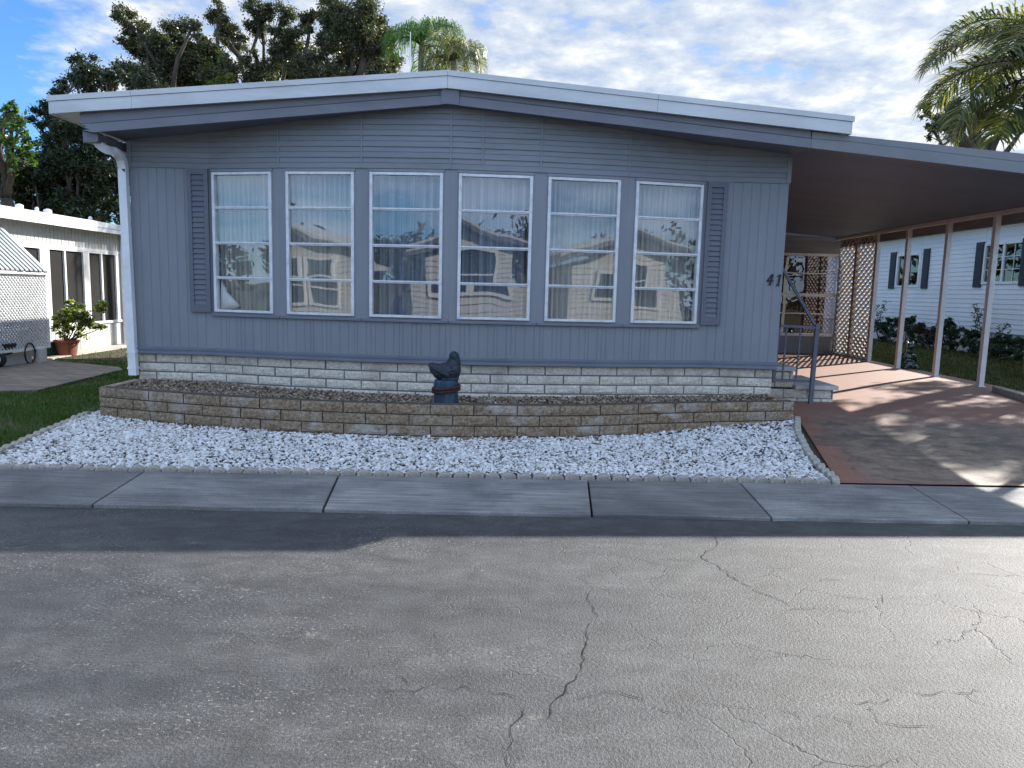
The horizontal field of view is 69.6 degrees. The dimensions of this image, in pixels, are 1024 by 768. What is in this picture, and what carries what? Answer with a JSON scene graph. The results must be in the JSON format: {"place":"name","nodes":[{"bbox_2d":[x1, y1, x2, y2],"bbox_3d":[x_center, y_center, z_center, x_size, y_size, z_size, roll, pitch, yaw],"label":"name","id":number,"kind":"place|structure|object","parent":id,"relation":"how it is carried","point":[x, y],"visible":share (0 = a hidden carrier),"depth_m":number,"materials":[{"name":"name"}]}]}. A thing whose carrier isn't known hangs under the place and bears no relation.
{"place":"outdoors","nodes":[
{"label":"outdoors","id":0,"kind":"place"},
{"bbox_2d":[0,360,122,393],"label":"paver patio","id":1,"kind":"structure","parent":0,"point":[33,376],"depth_m":10.94,"materials":[{"name":"concrete"}]},
{"bbox_2d":[0,343,15,366],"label":"wheeled cart","id":2,"kind":"object","parent":1,"relation":"on","point":[3,359],"visible":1,"depth_m":11.61,"materials":[{"name":"black metal"}]},
{"bbox_2d":[0,273,50,365],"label":"lattice panel","id":3,"kind":"object","parent":1,"relation":"on","point":[18,292],"visible":0.9,"depth_m":12.13,"materials":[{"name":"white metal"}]},
{"bbox_2d":[0,359,139,446],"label":"side yard","id":4,"kind":"structure","parent":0,"point":[41,400],"depth_m":8.52,"materials":[{"name":"green plant"}]},
{"bbox_2d":[0,99,42,206],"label":"leafy tree","id":5,"kind":"object","parent":4,"relation":"on","point":[11,164],"visible":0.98,"depth_m":18.74,"materials":[{"name":"green plant"}]},
{"bbox_2d":[0,160,116,222],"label":"dark tree","id":6,"kind":"object","parent":4,"relation":"on","point":[25,196],"visible":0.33,"depth_m":21.74,"materials":[{"name":"green plant"}]},
{"bbox_2d":[0,204,131,355],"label":"neighbour home","id":7,"kind":"object","parent":4,"relation":"on","point":[79,260],"visible":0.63,"depth_m":14.81,"materials":[{"name":"white metal"}]},
{"bbox_2d":[0,226,49,274],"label":"awning","id":8,"kind":"object","parent":7,"relation":"attached to","point":[15,255],"visible":1,"depth_m":12.16,"materials":[{"name":"white metal"}]},
{"bbox_2d":[15,245,42,323],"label":"window","id":9,"kind":"structure","parent":7,"relation":"in","point":[35,251],"depth_m":13.52,"materials":[{"name":"white metal"}]},
{"bbox_2d":[48,248,86,324],"bbox_3d":[-8.774,-1.924,14.516,0.060,1.447,1.173,1,7,0],"label":"window","id":10,"kind":"structure","parent":7,"relation":"in","point":[66,266],"depth_m":14.45,"materials":[{"name":"white metal"}]},
{"bbox_2d":[88,251,118,320],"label":"window","id":11,"kind":"structure","parent":7,"relation":"in","point":[103,280],"depth_m":15.82,"materials":[{"name":"white metal"}]},
{"bbox_2d":[25,48,130,223],"bbox_3d":[-12.488,-5.686,21.671,3.043,8.275,3.888,-4,9,-38],"label":"dark tree","id":12,"kind":"object","parent":4,"relation":"on","point":[89,175],"visible":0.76,"depth_m":20.87,"materials":[{"name":"green plant"}]},
{"bbox_2d":[100,1,249,90],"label":"live oak","id":13,"kind":"object","parent":4,"relation":"on","point":[172,57],"visible":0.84,"depth_m":25.16,"materials":[{"name":"green plant"}]},
{"bbox_2d":[198,52,235,84],"bbox_3d":[-9.627,-6.515,24.471,1.038,9.325,3.132,-2,8,-29],"label":"vine tangle","id":14,"kind":"object","parent":4,"relation":"on","point":[225,79],"visible":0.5,"depth_m":23.02,"materials":[{"name":"green plant"}]},
{"bbox_2d":[202,0,319,82],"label":"live oak","id":15,"kind":"object","parent":4,"relation":"on","point":[286,45],"visible":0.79,"depth_m":27.07,"materials":[{"name":"green plant"}]},
{"bbox_2d":[279,0,408,79],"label":"live oak","id":16,"kind":"object","parent":4,"relation":"on","point":[359,32],"visible":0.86,"depth_m":25.84,"materials":[{"name":"green plant"}]},
{"bbox_2d":[46,70,854,397],"bbox_3d":[1.333,-2.002,13.181,12.107,3.634,11.235,1,7,0],"label":"mobile home","id":17,"kind":"object","parent":4,"relation":"on","point":[176,152],"visible":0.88,"depth_m":7.99,"materials":[{"name":"grey paint"}]},
{"bbox_2d":[221,279,239,308],"bbox_3d":[-3.164,-1.006,8.263,0.232,0.335,0.037,2,7,7],"label":"cloth","id":18,"kind":"object","parent":17,"relation":"hanging from","point":[228,301],"visible":0.96,"depth_m":8.26,"materials":[{"name":"white fabric"}]},
{"bbox_2d":[211,171,273,313],"bbox_3d":[-2.957,-1.549,8.098,0.727,1.521,0.075,3,7,13],"label":"window","id":19,"kind":"structure","parent":17,"relation":"in","point":[215,207],"depth_m":8.09,"materials":[{"name":"white metal"}]},
{"bbox_2d":[217,175,269,310],"bbox_3d":[-2.930,-1.558,8.212,0.809,1.573,0.046,3,7,13],"label":"curtain","id":20,"kind":"object","parent":17,"relation":"hanging from","point":[243,226],"visible":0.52,"depth_m":8.22,"materials":[{"name":"white fabric"}]},
{"bbox_2d":[285,171,354,315],"bbox_3d":[-2.063,-1.505,7.933,0.765,1.521,0.075,2,7,8],"label":"window","id":21,"kind":"structure","parent":17,"relation":"in","point":[288,174],"depth_m":7.92,"materials":[{"name":"white metal"}]},
{"bbox_2d":[291,175,350,312],"bbox_3d":[-2.046,-1.514,8.049,0.847,1.573,0.046,2,7,8],"label":"curtain","id":22,"kind":"object","parent":17,"relation":"hanging from","point":[322,226],"visible":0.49,"depth_m":8.05,"materials":[{"name":"white fabric"}]},
{"bbox_2d":[369,172,443,318],"bbox_3d":[-1.127,-1.469,7.836,0.784,1.521,0.075,2,7,4],"label":"window","id":23,"kind":"structure","parent":17,"relation":"in","point":[371,174],"depth_m":7.81,"materials":[{"name":"white metal"}]},
{"bbox_2d":[374,175,439,315],"bbox_3d":[-1.119,-1.479,7.953,0.866,1.573,0.078,2,7,4],"label":"curtain","id":24,"kind":"object","parent":17,"relation":"hanging from","point":[407,228],"visible":0.59,"depth_m":7.95,"materials":[{"name":"white fabric"}]},
{"bbox_2d":[457,177,529,317],"bbox_3d":[-0.193,-1.455,7.954,0.863,1.573,0.078,1,7,-4],"label":"curtain","id":25,"kind":"object","parent":17,"relation":"hanging from","point":[492,230],"visible":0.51,"depth_m":7.95,"materials":[{"name":"white fabric"}]},
{"bbox_2d":[457,173,532,320],"bbox_3d":[-0.185,-1.445,7.837,0.781,1.521,0.075,1,7,-4],"label":"window","id":26,"kind":"structure","parent":17,"relation":"in","point":[460,210],"depth_m":7.81,"materials":[{"name":"white metal"}]},
{"bbox_2d":[547,180,616,319],"bbox_3d":[0.740,-1.444,8.049,0.870,1.573,0.046,0,7,-8],"label":"curtain","id":27,"kind":"object","parent":17,"relation":"hanging from","point":[581,233],"visible":0.62,"depth_m":8.05,"materials":[{"name":"white fabric"}]},
{"bbox_2d":[544,177,620,322],"bbox_3d":[0.755,-1.433,7.933,0.788,1.521,0.075,0,7,-8],"label":"window","id":28,"kind":"structure","parent":17,"relation":"in","point":[618,190],"depth_m":7.91,"materials":[{"name":"white metal"}]},
{"bbox_2d":[633,185,698,320],"bbox_3d":[1.673,-1.440,8.212,0.863,1.573,0.047,0,7,-12],"label":"curtain","id":29,"kind":"object","parent":17,"relation":"hanging from","point":[665,236],"visible":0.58,"depth_m":8.22,"materials":[{"name":"white fabric"}]},
{"bbox_2d":[630,181,703,323],"bbox_3d":[1.697,-1.430,8.097,0.781,1.521,0.075,0,7,-12],"label":"window","id":30,"kind":"structure","parent":17,"relation":"in","point":[701,187],"depth_m":8.08,"materials":[{"name":"white metal"}]},
{"bbox_2d":[779,253,848,353],"bbox_3d":[5.208,-1.809,16.341,4.350,2.216,0.110,1,7,0],"label":"porch window","id":31,"kind":"structure","parent":17,"relation":"in","point":[814,276],"depth_m":16.31,"materials":[{"name":"white metal"}]},
{"bbox_2d":[32,344,126,360],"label":"garden path","id":32,"kind":"structure","parent":0,"point":[99,349],"depth_m":14.96,"materials":[{"name":"concrete"}]},
{"bbox_2d":[47,341,56,355],"bbox_3d":[-8.614,-0.648,13.626,0.280,0.265,0.270,1,7,0],"label":"utility box","id":33,"kind":"object","parent":32,"relation":"on","point":[51,351],"visible":0.25,"depth_m":13.60,"materials":[{"name":"green plastic"}]},
{"bbox_2d":[50,298,108,355],"bbox_3d":[-8.130,-1.075,13.782,1.079,1.086,0.644,1,7,0],"label":"potted shrub","id":34,"kind":"object","parent":32,"relation":"on","point":[65,345],"visible":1,"depth_m":13.74,"materials":[{"name":"green plant"}]},
{"bbox_2d":[50,348,139,391],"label":"grass","id":35,"kind":"structure","parent":0,"point":[111,376],"depth_m":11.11,"materials":[{"name":"green plant"}]},
{"bbox_2d":[0,410,829,481],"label":"white gravel","id":36,"kind":"structure","parent":0,"point":[92,421],"depth_m":6.52,"materials":[{"name":"white gravel"}]},
{"bbox_2d":[29,464,46,469],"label":"edging stone","id":37,"kind":"object","parent":36,"relation":"on","point":[39,467],"visible":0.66,"depth_m":5.74,"materials":[{"name":"concrete"}]},
{"bbox_2d":[62,463,79,470],"bbox_3d":[-3.457,0.685,5.774,0.116,0.115,0.060,-1,7,-2],"label":"edging stone","id":38,"kind":"object","parent":36,"relation":"on","point":[73,467],"visible":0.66,"depth_m":5.74,"materials":[{"name":"concrete"}]},
{"bbox_2d":[95,464,111,470],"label":"edging stone","id":39,"kind":"object","parent":36,"relation":"on","point":[104,467],"visible":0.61,"depth_m":5.75,"materials":[{"name":"concrete"}]},
{"bbox_2d":[128,464,144,472],"bbox_3d":[-2.949,0.695,5.789,0.116,0.117,0.060,0,7,-2],"label":"edging stone","id":40,"kind":"object","parent":36,"relation":"on","point":[137,468],"visible":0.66,"depth_m":5.76,"materials":[{"name":"concrete"}]},
{"bbox_2d":[144,464,161,471],"bbox_3d":[-2.822,0.698,5.793,0.121,0.121,0.060,1,9,1],"label":"edging stone","id":41,"kind":"object","parent":36,"relation":"on","point":[153,468],"visible":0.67,"depth_m":5.76,"materials":[{"name":"concrete"}]},
{"bbox_2d":[161,465,177,471],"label":"edging stone","id":42,"kind":"object","parent":36,"relation":"on","point":[170,468],"visible":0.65,"depth_m":5.77,"materials":[{"name":"concrete"}]},
{"bbox_2d":[178,465,193,472],"bbox_3d":[-2.568,0.703,5.800,0.117,0.124,0.060,2,13,-2],"label":"edging stone","id":43,"kind":"object","parent":36,"relation":"on","point":[186,468],"visible":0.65,"depth_m":5.77,"materials":[{"name":"concrete"}]},
{"bbox_2d":[194,466,210,472],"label":"edging stone","id":44,"kind":"object","parent":36,"relation":"on","point":[202,469],"visible":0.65,"depth_m":5.77,"materials":[{"name":"concrete"}]},
{"bbox_2d":[227,466,242,472],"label":"edging stone","id":45,"kind":"object","parent":36,"relation":"on","point":[234,469],"visible":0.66,"depth_m":5.78,"materials":[{"name":"concrete"}]},
{"bbox_2d":[243,467,258,473],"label":"edging stone","id":46,"kind":"object","parent":36,"relation":"on","point":[251,470],"visible":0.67,"depth_m":5.78,"materials":[{"name":"concrete"}]},
{"bbox_2d":[259,467,275,473],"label":"edging stone","id":47,"kind":"object","parent":36,"relation":"on","point":[267,470],"visible":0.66,"depth_m":5.79,"materials":[{"name":"concrete"}]},
{"bbox_2d":[276,467,291,473],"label":"edging stone","id":48,"kind":"object","parent":36,"relation":"on","point":[283,470],"visible":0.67,"depth_m":5.79,"materials":[{"name":"concrete"}]},
{"bbox_2d":[292,468,307,474],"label":"edging stone","id":49,"kind":"object","parent":36,"relation":"on","point":[301,471],"visible":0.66,"depth_m":5.80,"materials":[{"name":"concrete"}]},
{"bbox_2d":[308,468,323,474],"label":"edging stone","id":50,"kind":"object","parent":36,"relation":"on","point":[316,471],"visible":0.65,"depth_m":5.80,"materials":[{"name":"concrete"}]},
{"bbox_2d":[340,468,356,475],"bbox_3d":[-1.298,0.732,5.838,0.121,0.121,0.060,3,8,-3],"label":"edging stone","id":51,"kind":"object","parent":36,"relation":"on","point":[348,472],"visible":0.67,"depth_m":5.81,"materials":[{"name":"concrete"}]},
{"bbox_2d":[357,469,371,475],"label":"edging stone","id":52,"kind":"object","parent":36,"relation":"on","point":[364,472],"visible":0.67,"depth_m":5.81,"materials":[{"name":"concrete"}]},
{"bbox_2d":[388,470,404,476],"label":"edging stone","id":53,"kind":"object","parent":36,"relation":"on","point":[395,473],"visible":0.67,"depth_m":5.82,"materials":[{"name":"concrete"}]},
{"bbox_2d":[405,469,419,476],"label":"edging stone","id":54,"kind":"object","parent":36,"relation":"on","point":[412,473],"visible":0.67,"depth_m":5.82,"materials":[{"name":"concrete"}]},
{"bbox_2d":[420,470,436,476],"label":"edging stone","id":55,"kind":"object","parent":36,"relation":"on","point":[428,473],"visible":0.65,"depth_m":5.82,"materials":[{"name":"concrete"}]},
{"bbox_2d":[99,379,793,439],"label":"planter wall","id":56,"kind":"structure","parent":36,"relation":"on","point":[465,421],"depth_m":7.21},
{"bbox_2d":[117,378,777,403],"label":"pebbles","id":57,"kind":"object","parent":56,"relation":"in","point":[211,387],"visible":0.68,"depth_m":7.88,"materials":[{"name":"gravel"}]},
{"bbox_2d":[428,351,460,402],"bbox_3d":[-0.672,-0.033,7.326,0.331,0.595,0.293,1,7,0],"label":"bird statue","id":58,"kind":"object","parent":57,"relation":"on","point":[445,388],"visible":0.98,"depth_m":7.24,"materials":[{"name":"grey stone"}]},
{"bbox_2d":[469,471,484,477],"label":"edging stone","id":59,"kind":"object","parent":36,"relation":"on","point":[476,474],"visible":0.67,"depth_m":5.84,"materials":[{"name":"concrete"}]},
{"bbox_2d":[501,472,515,478],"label":"edging stone","id":60,"kind":"object","parent":36,"relation":"on","point":[507,475],"visible":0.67,"depth_m":5.84,"materials":[{"name":"concrete"}]},
{"bbox_2d":[548,473,563,479],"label":"edging stone","id":61,"kind":"object","parent":36,"relation":"on","point":[555,476],"visible":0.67,"depth_m":5.86,"materials":[{"name":"concrete"}]},
{"bbox_2d":[564,472,579,479],"bbox_3d":[0.479,0.769,5.892,0.119,0.122,0.060,1,1,-4],"label":"edging stone","id":62,"kind":"object","parent":36,"relation":"on","point":[571,476],"visible":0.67,"depth_m":5.86,"materials":[{"name":"concrete"}]},
{"bbox_2d":[580,474,594,487],"bbox_3d":[0.606,0.774,5.895,0.120,0.102,0.060,-5,6,0],"label":"edging stone","id":63,"kind":"object","parent":36,"relation":"on","point":[587,477],"visible":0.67,"depth_m":5.87,"materials":[{"name":"concrete"}]},
{"bbox_2d":[596,473,610,480],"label":"edging stone","id":64,"kind":"object","parent":36,"relation":"on","point":[603,476],"visible":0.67,"depth_m":5.87,"materials":[{"name":"concrete"}]},
{"bbox_2d":[611,474,626,480],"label":"edging stone","id":65,"kind":"object","parent":36,"relation":"on","point":[618,477],"visible":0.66,"depth_m":5.87,"materials":[{"name":"concrete"}]},
{"bbox_2d":[643,473,658,480],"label":"edging stone","id":66,"kind":"object","parent":36,"relation":"on","point":[650,477],"visible":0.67,"depth_m":5.88,"materials":[{"name":"concrete"}]},
{"bbox_2d":[659,474,674,481],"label":"edging stone","id":67,"kind":"object","parent":36,"relation":"on","point":[666,478],"visible":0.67,"depth_m":5.88,"materials":[{"name":"concrete"}]},
{"bbox_2d":[675,475,689,481],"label":"edging stone","id":68,"kind":"object","parent":36,"relation":"on","point":[681,478],"visible":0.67,"depth_m":5.89,"materials":[{"name":"concrete"}]},
{"bbox_2d":[690,475,705,481],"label":"edging stone","id":69,"kind":"object","parent":36,"relation":"on","point":[696,478],"visible":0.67,"depth_m":5.89,"materials":[{"name":"concrete"}]},
{"bbox_2d":[706,475,721,482],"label":"edging stone","id":70,"kind":"object","parent":36,"relation":"on","point":[712,478],"visible":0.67,"depth_m":5.90,"materials":[{"name":"concrete"}]},
{"bbox_2d":[737,475,752,483],"bbox_3d":[1.876,0.797,5.933,0.124,0.115,0.060,2,3,-4],"label":"edging stone","id":71,"kind":"object","parent":36,"relation":"on","point":[743,479],"visible":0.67,"depth_m":5.90,"materials":[{"name":"concrete"}]},
{"bbox_2d":[753,475,768,482],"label":"edging stone","id":72,"kind":"object","parent":36,"relation":"on","point":[759,479],"visible":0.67,"depth_m":5.90,"materials":[{"name":"concrete"}]},
{"bbox_2d":[784,476,799,483],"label":"edging stone","id":73,"kind":"object","parent":36,"relation":"on","point":[790,479],"visible":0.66,"depth_m":5.91,"materials":[{"name":"concrete"}]},
{"bbox_2d":[0,506,1023,767],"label":"road","id":74,"kind":"structure","parent":0,"point":[116,624],"depth_m":3.17,"materials":[{"name":"grey asphalt"}]},
{"bbox_2d":[192,536,991,766],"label":"road cracks","id":75,"kind":"object","parent":74,"relation":"on","point":[638,697],"visible":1,"depth_m":2.79,"materials":[{"name":"black asphalt"}]},
{"bbox_2d":[0,469,1023,525],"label":"sidewalk","id":76,"kind":"structure","parent":0,"point":[906,504],"depth_m":5.30,"materials":[{"name":"concrete"}]},
{"bbox_2d":[0,0,1023,223],"label":"sky","id":77,"kind":"structure","parent":0,"point":[857,58],"materials":[{"name":"blue"}]},
{"bbox_2d":[452,476,1023,516],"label":"ground","id":78,"kind":"structure","parent":0,"point":[952,485],"depth_m":6.56,"materials":[{"name":"grey concrete"}]},
{"bbox_2d":[375,15,465,71],"bbox_3d":[-2.768,-6.186,22.410,2.747,9.518,2.774,1,7,0],"label":"drooping palm","id":79,"kind":"object","parent":78,"relation":"on","point":[418,34],"visible":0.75,"depth_m":21.64,"materials":[{"name":"green plant"}]},
{"bbox_2d":[415,28,491,74],"bbox_3d":[-1.730,-5.607,21.459,2.262,8.663,2.320,1,7,0],"label":"drooping palm","id":80,"kind":"object","parent":78,"relation":"on","point":[455,50],"visible":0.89,"depth_m":20.79,"materials":[{"name":"green plant"}]},
{"bbox_2d":[794,424,951,486],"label":"border soil","id":81,"kind":"structure","parent":0,"point":[813,448],"depth_m":6.56,"materials":[{"name":"brown soil"}]},
{"bbox_2d":[799,477,815,483],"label":"edging stone","id":82,"kind":"object","parent":81,"relation":"on","point":[805,480],"visible":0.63,"depth_m":5.92,"materials":[{"name":"concrete"}]},
{"bbox_2d":[777,353,1023,485],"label":"driveway","id":83,"kind":"structure","parent":0,"point":[877,422],"depth_m":8.01,"materials":[{"name":"red paint"}]},
{"bbox_2d":[771,267,819,403],"bbox_3d":[3.492,-0.591,9.026,0.531,1.676,0.050,1,7,0],"label":"hand rail","id":84,"kind":"object","parent":83,"relation":"on","point":[816,328],"visible":0.94,"depth_m":9.03,"materials":[{"name":"metal"}]},
{"bbox_2d":[771,362,838,401],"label":"entry steps","id":85,"kind":"structure","parent":83,"relation":"on","point":[799,391],"depth_m":9.25,"materials":[{"name":"concrete"}]},
{"bbox_2d":[786,131,1023,386],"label":"carport","id":86,"kind":"object","parent":83,"relation":"on","point":[856,192],"visible":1,"depth_m":10.74,"materials":[{"name":"white metal"}]},
{"bbox_2d":[992,386,1023,401],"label":"kerb piece","id":87,"kind":"object","parent":83,"relation":"on","point":[1010,393],"visible":0.93,"depth_m":10.07,"materials":[{"name":"concrete"}]},
{"bbox_2d":[834,335,1023,365],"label":"grass","id":88,"kind":"structure","parent":0,"point":[878,352],"depth_m":17.02,"materials":[{"name":"green plant"}]},
{"bbox_2d":[846,342,1023,391],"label":"yard","id":89,"kind":"structure","parent":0,"point":[965,366],"depth_m":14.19,"materials":[{"name":"green plant"}]},
{"bbox_2d":[875,300,890,339],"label":"weed","id":90,"kind":"object","parent":89,"relation":"on","point":[882,307],"visible":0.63,"depth_m":22.44,"materials":[{"name":"green plant"}]},
{"bbox_2d":[874,317,903,343],"bbox_3d":[11.161,-1.537,21.636,0.832,0.971,1.466,1,7,0],"label":"shrub","id":91,"kind":"object","parent":89,"relation":"on","point":[887,333],"visible":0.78,"depth_m":21.80,"materials":[{"name":"green plant"}]},
{"bbox_2d":[897,314,919,343],"bbox_3d":[11.397,-1.546,21.042,0.636,0.909,1.239,3,7,13],"label":"shrub","id":92,"kind":"object","parent":89,"relation":"on","point":[910,320],"visible":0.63,"depth_m":20.82,"materials":[{"name":"green plant"}]},
{"bbox_2d":[900,341,919,369],"bbox_3d":[7.307,-0.507,13.574,0.353,0.558,0.318,1,7,0],"label":"garden statue","id":93,"kind":"object","parent":89,"relation":"on","point":[908,359],"visible":0.76,"depth_m":13.51,"materials":[{"name":"green stone"}]},
{"bbox_2d":[911,320,944,346],"bbox_3d":[11.157,-1.308,19.668,0.510,0.762,1.103,1,7,-7],"label":"shrub","id":94,"kind":"object","parent":89,"relation":"on","point":[919,326],"visible":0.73,"depth_m":19.84,"materials":[{"name":"green plant"}]},
{"bbox_2d":[836,223,1023,358],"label":"vinyl home","id":95,"kind":"object","parent":89,"relation":"on","point":[968,269],"visible":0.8,"depth_m":19.27,"materials":[{"name":"white plastic"}]},
{"bbox_2d":[894,252,921,287],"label":"window","id":96,"kind":"structure","parent":95,"relation":"in","point":[915,258],"depth_m":21.57,"materials":[{"name":"white glass"}]},
{"bbox_2d":[981,240,1022,283],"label":"window","id":97,"kind":"structure","parent":95,"relation":"in","point":[1009,252],"depth_m":17.41,"materials":[{"name":"white glass"}]},
{"bbox_2d":[910,326,957,350],"bbox_3d":[10.945,-1.184,19.056,0.606,0.681,1.958,1,7,0],"label":"shrub","id":98,"kind":"object","parent":89,"relation":"on","point":[951,343],"visible":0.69,"depth_m":18.79,"materials":[{"name":"green plant"}]},
{"bbox_2d":[930,317,980,351],"bbox_3d":[11.129,-1.207,18.309,0.604,0.915,1.693,1,7,0],"label":"shrub","id":99,"kind":"object","parent":89,"relation":"on","point":[950,325],"visible":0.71,"depth_m":18.33,"materials":[{"name":"green plant"}]},
{"bbox_2d":[910,0,1023,376],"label":"feather palm","id":100,"kind":"object","parent":89,"relation":"on","point":[1005,64],"visible":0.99,"depth_m":11.82,"materials":[{"name":"green plant"}]},
{"bbox_2d":[915,68,1023,151],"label":"round tree","id":101,"kind":"object","parent":89,"relation":"on","point":[966,143],"visible":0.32,"depth_m":28.79,"materials":[{"name":"green plant"}]},
{"bbox_2d":[970,303,983,353],"bbox_3d":[11.320,-1.342,17.922,0.398,1.271,0.508,1,7,0],"label":"weed","id":102,"kind":"object","parent":89,"relation":"on","point":[976,325],"visible":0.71,"depth_m":17.91,"materials":[{"name":"green plant"}]},
{"bbox_2d":[959,338,1023,360],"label":"shrub","id":103,"kind":"object","parent":89,"relation":"on","point":[1018,353],"visible":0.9,"depth_m":16.07,"materials":[{"name":"green plant"}]},
{"bbox_2d":[976,335,1023,357],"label":"shrub","id":104,"kind":"object","parent":89,"relation":"on","point":[1008,340],"visible":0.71,"depth_m":16.52,"materials":[{"name":"green plant"}]},
{"bbox_2d":[993,322,1011,355],"bbox_3d":[11.216,-1.021,16.903,0.373,0.888,0.617,3,7,11],"label":"weed","id":105,"kind":"object","parent":89,"relation":"on","point":[1000,333],"visible":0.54,"depth_m":16.80,"materials":[{"name":"green plant"}]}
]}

